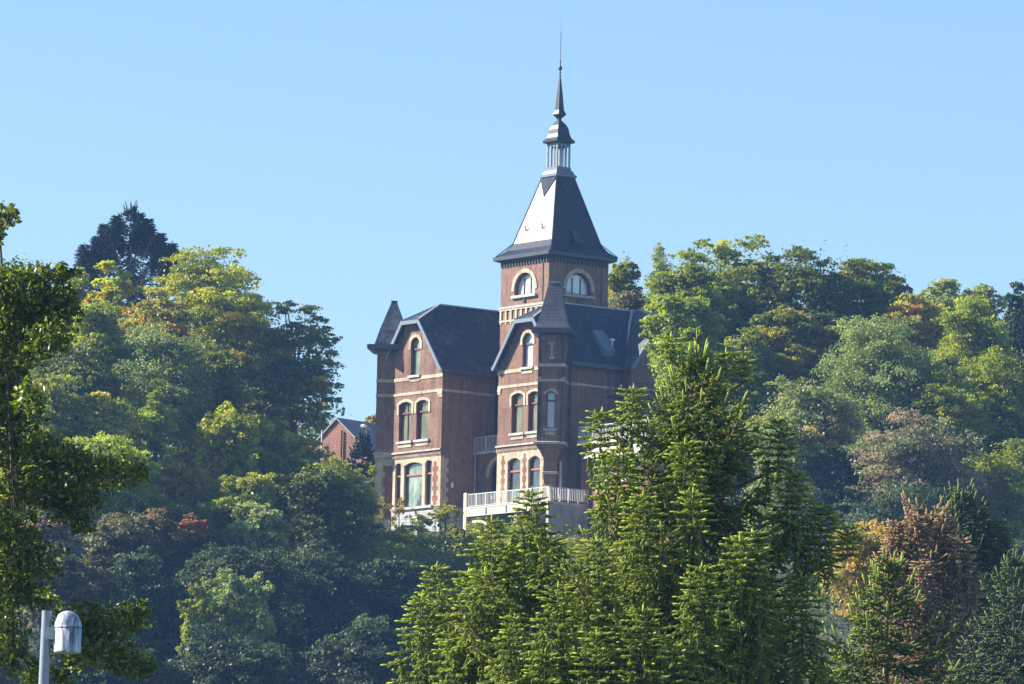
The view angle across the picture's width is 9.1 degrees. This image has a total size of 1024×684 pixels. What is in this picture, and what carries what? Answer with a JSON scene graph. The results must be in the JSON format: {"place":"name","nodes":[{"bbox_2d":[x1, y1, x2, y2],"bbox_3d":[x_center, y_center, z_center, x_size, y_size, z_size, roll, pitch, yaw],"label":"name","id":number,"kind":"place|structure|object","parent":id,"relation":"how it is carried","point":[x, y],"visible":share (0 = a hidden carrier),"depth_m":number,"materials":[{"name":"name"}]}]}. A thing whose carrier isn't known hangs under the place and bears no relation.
{"place":"outdoors","nodes":[
{"label":"outdoors","id":0,"kind":"place"},
{"bbox_2d":[0,530,974,683],"bbox_3d":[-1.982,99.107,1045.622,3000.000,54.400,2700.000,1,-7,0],"label":"ground","id":1,"kind":"structure","parent":0,"point":[838,629],"depth_m":443.43,"materials":[{"name":"green plant"}]},
{"bbox_2d":[0,422,59,650],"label":"oak tree","id":2,"kind":"object","parent":1,"relation":"on","point":[44,431],"visible":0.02,"depth_m":431.91,"materials":[{"name":"green plant"}]},
{"bbox_2d":[2,373,95,444],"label":"hazel tree","id":3,"kind":"object","parent":1,"relation":"on","point":[63,413],"visible":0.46,"depth_m":437.50,"materials":[{"name":"green plant"}]},
{"bbox_2d":[1,498,96,660],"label":"tree","id":4,"kind":"object","parent":1,"relation":"on","point":[58,533],"visible":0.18,"depth_m":421.57,"materials":[{"name":"green plant"}]},
{"bbox_2d":[38,610,81,683],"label":"street lamp","id":5,"kind":"object","parent":1,"relation":"on","point":[63,633],"visible":1,"depth_m":85.02,"materials":[{"name":"metal"}]},
{"bbox_2d":[37,266,96,531],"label":"ash tree","id":6,"kind":"object","parent":1,"relation":"on","point":[79,290],"visible":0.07,"depth_m":467.31,"materials":[{"name":"green plant"}]},
{"bbox_2d":[17,341,130,537],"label":"oak tree","id":7,"kind":"object","parent":1,"relation":"on","point":[87,373],"visible":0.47,"depth_m":447.49,"materials":[{"name":"green plant"}]},
{"bbox_2d":[37,554,111,621],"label":"tree","id":8,"kind":"object","parent":1,"relation":"on","point":[85,577],"visible":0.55,"depth_m":411.77,"materials":[{"name":"green plant"}]},
{"bbox_2d":[0,200,158,683],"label":"leafy tree","id":9,"kind":"object","parent":1,"relation":"on","point":[25,319],"visible":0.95,"depth_m":95.11,"materials":[{"name":"green plant"}]},
{"bbox_2d":[9,608,158,683],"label":"oak tree","id":10,"kind":"object","parent":1,"relation":"on","point":[91,675],"visible":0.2,"depth_m":390.72,"materials":[{"name":"green plant"}]},
{"bbox_2d":[57,300,136,523],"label":"oak tree","id":11,"kind":"object","parent":1,"relation":"on","point":[99,331],"visible":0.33,"depth_m":454.56,"materials":[{"name":"green plant"}]},
{"bbox_2d":[73,391,144,456],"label":"hazel tree","id":12,"kind":"object","parent":1,"relation":"on","point":[108,416],"visible":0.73,"depth_m":438.37,"materials":[{"name":"green plant"}]},
{"bbox_2d":[79,260,145,368],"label":"ash tree","id":13,"kind":"object","parent":1,"relation":"on","point":[118,288],"visible":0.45,"depth_m":465.14,"materials":[{"name":"green plant"}]},
{"bbox_2d":[62,431,166,541],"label":"oak tree","id":14,"kind":"object","parent":1,"relation":"on","point":[123,500],"visible":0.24,"depth_m":431.72,"materials":[{"name":"green plant"}]},
{"bbox_2d":[82,507,177,598],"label":"maple tree","id":15,"kind":"object","parent":1,"relation":"on","point":[115,533],"visible":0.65,"depth_m":425.84,"materials":[{"name":"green plant"}]},
{"bbox_2d":[72,200,190,319],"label":"tree","id":16,"kind":"object","parent":1,"relation":"on","point":[144,241],"visible":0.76,"depth_m":518.20,"materials":[{"name":"green plant"}]},
{"bbox_2d":[98,545,199,683],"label":"oak tree","id":17,"kind":"object","parent":1,"relation":"on","point":[163,634],"visible":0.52,"depth_m":409.64,"materials":[{"name":"green plant"}]},
{"bbox_2d":[133,378,181,495],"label":"locust tree","id":18,"kind":"object","parent":1,"relation":"on","point":[154,416],"visible":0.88,"depth_m":440.03,"materials":[{"name":"green plant"}]},
{"bbox_2d":[118,286,202,456],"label":"oak tree","id":19,"kind":"object","parent":1,"relation":"on","point":[145,312],"visible":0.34,"depth_m":460.49,"materials":[{"name":"green plant"}]},
{"bbox_2d":[112,321,218,457],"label":"locust tree","id":20,"kind":"object","parent":1,"relation":"on","point":[172,363],"visible":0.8,"depth_m":451.90,"materials":[{"name":"green plant"}]},
{"bbox_2d":[144,450,210,511],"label":"maple tree","id":21,"kind":"object","parent":1,"relation":"on","point":[182,474],"visible":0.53,"depth_m":437.04,"materials":[{"name":"green plant"}]},
{"bbox_2d":[131,495,230,655],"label":"oak tree","id":22,"kind":"object","parent":1,"relation":"on","point":[181,554],"visible":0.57,"depth_m":429.38,"materials":[{"name":"green plant"}]},
{"bbox_2d":[176,512,214,578],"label":"sumac bush","id":23,"kind":"object","parent":1,"relation":"on","point":[195,526],"visible":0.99,"depth_m":427.98,"materials":[{"name":"red plant"}]},
{"bbox_2d":[175,582,218,658],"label":"poplar tree","id":24,"kind":"object","parent":1,"relation":"on","point":[194,614],"visible":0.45,"depth_m":400.41,"materials":[{"name":"green plant"}]},
{"bbox_2d":[168,338,254,512],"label":"oak tree","id":25,"kind":"object","parent":1,"relation":"on","point":[227,389],"visible":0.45,"depth_m":456.34,"materials":[{"name":"green plant"}]},
{"bbox_2d":[144,237,281,484],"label":"maple tree","id":26,"kind":"object","parent":1,"relation":"on","point":[222,318],"visible":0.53,"depth_m":507.66,"materials":[{"name":"green plant"}]},
{"bbox_2d":[149,617,297,683],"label":"oak tree","id":27,"kind":"object","parent":1,"relation":"on","point":[223,658],"visible":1,"depth_m":390.73,"materials":[{"name":"green plant"}]},
{"bbox_2d":[196,567,253,643],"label":"poplar tree","id":28,"kind":"object","parent":1,"relation":"on","point":[224,603],"visible":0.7,"depth_m":401.23,"materials":[{"name":"green plant"}]},
{"bbox_2d":[191,401,267,510],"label":"tree","id":29,"kind":"object","parent":1,"relation":"on","point":[231,447],"visible":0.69,"depth_m":447.03,"materials":[{"name":"green plant"}]},
{"bbox_2d":[171,540,304,650],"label":"oak tree","id":30,"kind":"object","parent":1,"relation":"on","point":[248,564],"visible":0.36,"depth_m":418.30,"materials":[{"name":"green plant"}]},
{"bbox_2d":[195,472,290,547],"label":"hazel tree","id":31,"kind":"object","parent":1,"relation":"on","point":[226,494],"visible":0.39,"depth_m":435.75,"materials":[{"name":"green plant"}]},
{"bbox_2d":[219,496,293,560],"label":"hazel tree","id":32,"kind":"object","parent":1,"relation":"on","point":[259,526],"visible":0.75,"depth_m":430.61,"materials":[{"name":"green plant"}]},
{"bbox_2d":[240,571,277,649],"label":"poplar tree","id":33,"kind":"object","parent":1,"relation":"on","point":[256,599],"visible":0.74,"depth_m":400.40,"materials":[{"name":"green plant"}]},
{"bbox_2d":[225,331,313,437],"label":"maple tree","id":34,"kind":"object","parent":1,"relation":"on","point":[261,373],"visible":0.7,"depth_m":504.26,"materials":[{"name":"green plant"}]},
{"bbox_2d":[246,415,300,495],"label":"hazel tree","id":35,"kind":"object","parent":1,"relation":"on","point":[270,441],"visible":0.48,"depth_m":450.25,"materials":[{"name":"green plant"}]},
{"bbox_2d":[245,300,345,439],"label":"maple tree","id":36,"kind":"object","parent":1,"relation":"on","point":[311,338],"visible":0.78,"depth_m":508.27,"materials":[{"name":"green plant"}]},
{"bbox_2d":[278,430,335,475],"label":"hazel tree","id":37,"kind":"object","parent":1,"relation":"on","point":[301,445],"visible":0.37,"depth_m":453.50,"materials":[{"name":"green plant"}]},
{"bbox_2d":[264,456,387,604],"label":"oak tree","id":38,"kind":"object","parent":1,"relation":"on","point":[318,503],"visible":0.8,"depth_m":444.06,"materials":[{"name":"green plant"}]},
{"bbox_2d":[270,538,382,683],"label":"oak tree","id":39,"kind":"object","parent":1,"relation":"on","point":[327,609],"visible":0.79,"depth_m":423.42,"materials":[{"name":"green plant"}]},
{"bbox_2d":[310,417,375,487],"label":"brick house","id":40,"kind":"structure","parent":1,"relation":"on","point":[339,434],"depth_m":496.66,"materials":[{"name":"brick"}]},
{"bbox_2d":[326,456,380,523],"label":"hazel tree","id":41,"kind":"object","parent":1,"relation":"on","point":[359,479],"visible":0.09,"depth_m":467.43,"materials":[{"name":"green plant"}]},
{"bbox_2d":[346,428,374,528],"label":"dark spruce","id":42,"kind":"object","parent":1,"relation":"on","point":[362,451],"visible":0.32,"depth_m":488.08,"materials":[{"name":"green plant"}]},
{"bbox_2d":[287,612,438,683],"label":"hazel tree","id":43,"kind":"object","parent":1,"relation":"on","point":[358,652],"visible":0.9,"depth_m":406.76,"materials":[{"name":"green plant"}]},
{"bbox_2d":[367,462,377,529],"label":"cypress tree","id":44,"kind":"object","parent":1,"relation":"on","point":[372,471],"visible":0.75,"depth_m":482.11,"materials":[{"name":"green plant"}]},
{"bbox_2d":[377,496,395,532],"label":"photinia shrub","id":45,"kind":"object","parent":1,"relation":"on","point":[384,509],"visible":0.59,"depth_m":475.82,"materials":[{"name":"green plant"}]},
{"bbox_2d":[391,497,408,528],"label":"photinia shrub","id":46,"kind":"object","parent":1,"relation":"on","point":[396,511],"visible":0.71,"depth_m":474.83,"materials":[{"name":"brown plant"}]},
{"bbox_2d":[351,556,453,653],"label":"hazel tree","id":47,"kind":"object","parent":1,"relation":"on","point":[398,582],"visible":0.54,"depth_m":431.46,"materials":[{"name":"green plant"}]},
{"bbox_2d":[379,525,429,548],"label":"laurel shrub","id":48,"kind":"object","parent":1,"relation":"on","point":[401,531],"visible":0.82,"depth_m":465.96,"materials":[{"name":"green plant"}]},
{"bbox_2d":[410,514,432,526],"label":"hedge shrub","id":49,"kind":"object","parent":1,"relation":"on","point":[426,519],"visible":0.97,"depth_m":471.44,"materials":[{"name":"green plant"}]},
{"bbox_2d":[426,503,463,535],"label":"hedge shrub","id":50,"kind":"object","parent":1,"relation":"on","point":[448,510],"visible":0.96,"depth_m":469.71,"materials":[{"name":"green plant"}]},
{"bbox_2d":[448,521,489,555],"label":"laurel shrub","id":51,"kind":"object","parent":1,"relation":"on","point":[474,532],"visible":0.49,"depth_m":463.13,"materials":[{"name":"green plant"}]},
{"bbox_2d":[340,524,622,575],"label":"ivy cover","id":52,"kind":"object","parent":1,"relation":"on","point":[398,550],"visible":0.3,"depth_m":463.35,"materials":[{"name":"green plant"}]},
{"bbox_2d":[0,513,1008,683],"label":"undergrowth","id":53,"kind":"object","parent":1,"relation":"on","point":[840,617],"visible":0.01,"depth_m":445.31,"materials":[{"name":"green plant"}]},
{"bbox_2d":[0,370,1021,537],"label":"woodland","id":54,"kind":"object","parent":1,"relation":"on","point":[325,404],"visible":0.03,"depth_m":507.70,"materials":[{"name":"green plant"}]},
{"bbox_2d":[504,519,535,559],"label":"laurel shrub","id":55,"kind":"object","parent":1,"relation":"on","point":[518,536],"visible":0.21,"depth_m":461.84,"materials":[{"name":"green plant"}]},
{"bbox_2d":[463,486,588,539],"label":"terrace","id":56,"kind":"structure","parent":1,"relation":"on","point":[573,515],"depth_m":470.93,"materials":[{"name":"concrete"}]},
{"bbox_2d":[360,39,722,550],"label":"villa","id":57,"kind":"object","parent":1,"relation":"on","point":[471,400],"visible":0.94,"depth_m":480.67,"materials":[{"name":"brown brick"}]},
{"bbox_2d":[397,464,400,507],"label":"window","id":58,"kind":"structure","parent":57,"relation":"in","point":[399,465],"depth_m":483.65,"materials":[{"name":"red glass"}]},
{"bbox_2d":[401,402,411,440],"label":"window","id":59,"kind":"structure","parent":57,"relation":"in","point":[406,416],"depth_m":483.65,"materials":[{"name":"red glass"}]},
{"bbox_2d":[405,462,421,506],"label":"window","id":60,"kind":"structure","parent":57,"relation":"in","point":[413,471],"depth_m":482.23,"materials":[{"name":"red glass"}]},
{"bbox_2d":[413,338,419,374],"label":"window","id":61,"kind":"structure","parent":57,"relation":"in","point":[416,345],"depth_m":483.41,"materials":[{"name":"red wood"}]},
{"bbox_2d":[418,400,428,438],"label":"window","id":62,"kind":"structure","parent":57,"relation":"in","point":[423,412],"depth_m":482.00,"materials":[{"name":"red glass"}]},
{"bbox_2d":[426,460,431,504],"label":"window","id":63,"kind":"structure","parent":57,"relation":"in","point":[429,465],"depth_m":480.70,"materials":[{"name":"red glass"}]},
{"bbox_2d":[509,458,520,502],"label":"window","id":64,"kind":"structure","parent":57,"relation":"in","point":[514,479],"depth_m":475.92,"materials":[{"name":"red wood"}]},
{"bbox_2d":[513,393,523,432],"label":"window","id":65,"kind":"structure","parent":57,"relation":"in","point":[518,405],"depth_m":476.27,"materials":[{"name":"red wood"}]},
{"bbox_2d":[517,273,534,294],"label":"window","id":66,"kind":"structure","parent":57,"relation":"in","point":[525,285],"depth_m":482.11,"materials":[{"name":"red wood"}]},
{"bbox_2d":[524,333,532,366],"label":"window","id":67,"kind":"structure","parent":57,"relation":"in","point":[528,340],"depth_m":476.03,"materials":[{"name":"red glass"}]},
{"bbox_2d":[530,391,537,430],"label":"window","id":68,"kind":"structure","parent":57,"relation":"in","point":[533,401],"depth_m":474.87,"materials":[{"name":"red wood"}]},
{"bbox_2d":[530,456,539,497],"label":"window","id":69,"kind":"structure","parent":57,"relation":"in","point":[535,461],"depth_m":474.06,"materials":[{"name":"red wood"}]},
{"bbox_2d":[546,392,555,427],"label":"window","id":70,"kind":"structure","parent":57,"relation":"in","point":[550,414],"depth_m":472.10,"materials":[{"name":"red glass"}]},
{"bbox_2d":[566,274,588,295],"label":"window","id":71,"kind":"structure","parent":57,"relation":"in","point":[577,284],"depth_m":481.53,"materials":[{"name":"red glass"}]},
{"bbox_2d":[551,536,593,561],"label":"laurel shrub","id":72,"kind":"object","parent":1,"relation":"on","point":[572,540],"visible":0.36,"depth_m":461.00,"materials":[{"name":"green plant"}]},
{"bbox_2d":[380,325,863,683],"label":"foreground spruce","id":73,"kind":"object","parent":1,"relation":"on","point":[676,608],"visible":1,"depth_m":109.11,"materials":[{"name":"green plant"}]},
{"bbox_2d":[608,251,643,308],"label":"oak tree","id":74,"kind":"object","parent":1,"relation":"on","point":[622,276],"visible":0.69,"depth_m":506.56,"materials":[{"name":"green plant"}]},
{"bbox_2d":[608,287,646,309],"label":"oak tree","id":75,"kind":"object","parent":1,"relation":"on","point":[628,300],"visible":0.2,"depth_m":501.90,"materials":[{"name":"green plant"}]},
{"bbox_2d":[644,242,673,297],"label":"birch tree","id":76,"kind":"object","parent":1,"relation":"on","point":[659,266],"visible":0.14,"depth_m":511.98,"materials":[{"name":"green plant"}]},
{"bbox_2d":[638,282,730,488],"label":"maple tree","id":77,"kind":"object","parent":1,"relation":"on","point":[686,317],"visible":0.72,"depth_m":460.02,"materials":[{"name":"green plant"}]},
{"bbox_2d":[637,257,740,343],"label":"maple tree","id":78,"kind":"object","parent":1,"relation":"on","point":[692,278],"visible":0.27,"depth_m":491.64,"materials":[{"name":"green plant"}]},
{"bbox_2d":[666,238,776,345],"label":"maple tree","id":79,"kind":"object","parent":1,"relation":"on","point":[731,291],"visible":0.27,"depth_m":496.71,"materials":[{"name":"green plant"}]},
{"bbox_2d":[703,370,777,526],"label":"maple tree","id":80,"kind":"object","parent":1,"relation":"on","point":[755,393],"visible":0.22,"depth_m":475.57,"materials":[{"name":"green plant"}]},
{"bbox_2d":[713,326,794,502],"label":"maple tree","id":81,"kind":"object","parent":1,"relation":"on","point":[751,347],"visible":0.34,"depth_m":484.20,"materials":[{"name":"green plant"}]},
{"bbox_2d":[718,233,802,530],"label":"maple tree","id":82,"kind":"object","parent":1,"relation":"on","point":[764,267],"visible":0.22,"depth_m":499.96,"materials":[{"name":"green plant"}]},
{"bbox_2d":[746,304,836,537],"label":"maple tree","id":83,"kind":"object","parent":1,"relation":"on","point":[789,333],"visible":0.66,"depth_m":487.83,"materials":[{"name":"green plant"}]},
{"bbox_2d":[736,373,866,598],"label":"chestnut tree","id":84,"kind":"object","parent":1,"relation":"on","point":[821,424],"visible":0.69,"depth_m":452.97,"materials":[{"name":"green plant"}]},
{"bbox_2d":[738,240,874,477],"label":"maple tree","id":85,"kind":"object","parent":1,"relation":"on","point":[800,278],"visible":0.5,"depth_m":495.38,"materials":[{"name":"green plant"}]},
{"bbox_2d":[789,444,880,608],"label":"oak tree","id":86,"kind":"object","parent":1,"relation":"on","point":[829,490],"visible":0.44,"depth_m":450.44,"materials":[{"name":"green plant"}]},
{"bbox_2d":[803,245,903,379],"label":"maple tree","id":87,"kind":"object","parent":1,"relation":"on","point":[877,294],"visible":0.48,"depth_m":497.00,"materials":[{"name":"green plant"}]},
{"bbox_2d":[814,518,907,676],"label":"maple tree","id":88,"kind":"object","parent":1,"relation":"on","point":[856,568],"visible":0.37,"depth_m":234.89,"materials":[{"name":"yellow plant"}]},
{"bbox_2d":[809,313,946,484],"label":"ash tree","id":89,"kind":"object","parent":1,"relation":"on","point":[877,380],"visible":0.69,"depth_m":463.42,"materials":[{"name":"green plant"}]},
{"bbox_2d":[804,546,990,683],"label":"background spruce","id":90,"kind":"object","parent":1,"relation":"on","point":[874,633],"visible":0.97,"depth_m":132.02,"materials":[{"name":"green plant"}]},
{"bbox_2d":[883,269,913,304],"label":"maple tree","id":91,"kind":"object","parent":1,"relation":"on","point":[900,289],"visible":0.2,"depth_m":502.50,"materials":[{"name":"green plant"}]},
{"bbox_2d":[832,473,983,638],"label":"oak tree","id":92,"kind":"object","parent":1,"relation":"on","point":[873,511],"visible":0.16,"depth_m":439.78,"materials":[{"name":"green plant"}]},
{"bbox_2d":[865,292,950,376],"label":"maple tree","id":93,"kind":"object","parent":1,"relation":"on","point":[909,306],"visible":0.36,"depth_m":494.38,"materials":[{"name":"green plant"}]},
{"bbox_2d":[840,407,991,528],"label":"cherry tree","id":94,"kind":"object","parent":1,"relation":"on","point":[924,456],"visible":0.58,"depth_m":447.56,"materials":[{"name":"green plant"}]},
{"bbox_2d":[861,490,986,683],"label":"dying spruce","id":95,"kind":"object","parent":1,"relation":"on","point":[933,582],"visible":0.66,"depth_m":204.84,"materials":[{"name":"brown plant"}]},
{"bbox_2d":[883,367,996,516],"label":"oak tree","id":96,"kind":"object","parent":1,"relation":"on","point":[949,402],"visible":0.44,"depth_m":461.15,"materials":[{"name":"green plant"}]},
{"bbox_2d":[916,277,967,354],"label":"lime tree","id":97,"kind":"object","parent":1,"relation":"on","point":[944,291],"visible":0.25,"depth_m":523.39,"materials":[{"name":"green plant"}]},
{"bbox_2d":[912,293,1023,391],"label":"oak tree","id":98,"kind":"object","parent":1,"relation":"on","point":[973,330],"visible":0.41,"depth_m":483.59,"materials":[{"name":"green plant"}]},
{"bbox_2d":[918,478,1023,682],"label":"green spruce","id":99,"kind":"object","parent":1,"relation":"on","point":[988,544],"visible":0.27,"depth_m":214.27,"materials":[{"name":"green plant"}]},
{"bbox_2d":[953,283,1007,328],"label":"lime tree","id":100,"kind":"object","parent":1,"relation":"on","point":[984,291],"visible":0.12,"depth_m":524.37,"materials":[{"name":"green plant"}]},
{"bbox_2d":[943,547,1023,683],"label":"corner spruce","id":101,"kind":"object","parent":1,"relation":"on","point":[1013,573],"visible":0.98,"depth_m":200.12,"materials":[{"name":"green plant"}]},
{"bbox_2d":[947,338,1023,517],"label":"oak tree","id":102,"kind":"object","parent":1,"relation":"on","point":[998,382],"visible":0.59,"depth_m":466.45,"materials":[{"name":"green plant"}]},
{"bbox_2d":[961,437,1023,570],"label":"oak tree","id":103,"kind":"object","parent":1,"relation":"on","point":[1005,480],"visible":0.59,"depth_m":450.41,"materials":[{"name":"green plant"}]},
{"bbox_2d":[974,531,1023,676],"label":"oak tree","id":104,"kind":"object","parent":1,"relation":"on","point":[1019,547],"visible":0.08,"depth_m":429.86,"materials":[{"name":"green plant"}]},
{"bbox_2d":[998,281,1023,454],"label":"oak tree","id":105,"kind":"object","parent":1,"relation":"on","point":[1014,318],"visible":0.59,"depth_m":509.21,"materials":[{"name":"green plant"}]},
{"bbox_2d":[0,0,1023,528],"label":"sky","id":106,"kind":"structure","parent":0,"point":[361,156],"materials":[{"name":"blue"}]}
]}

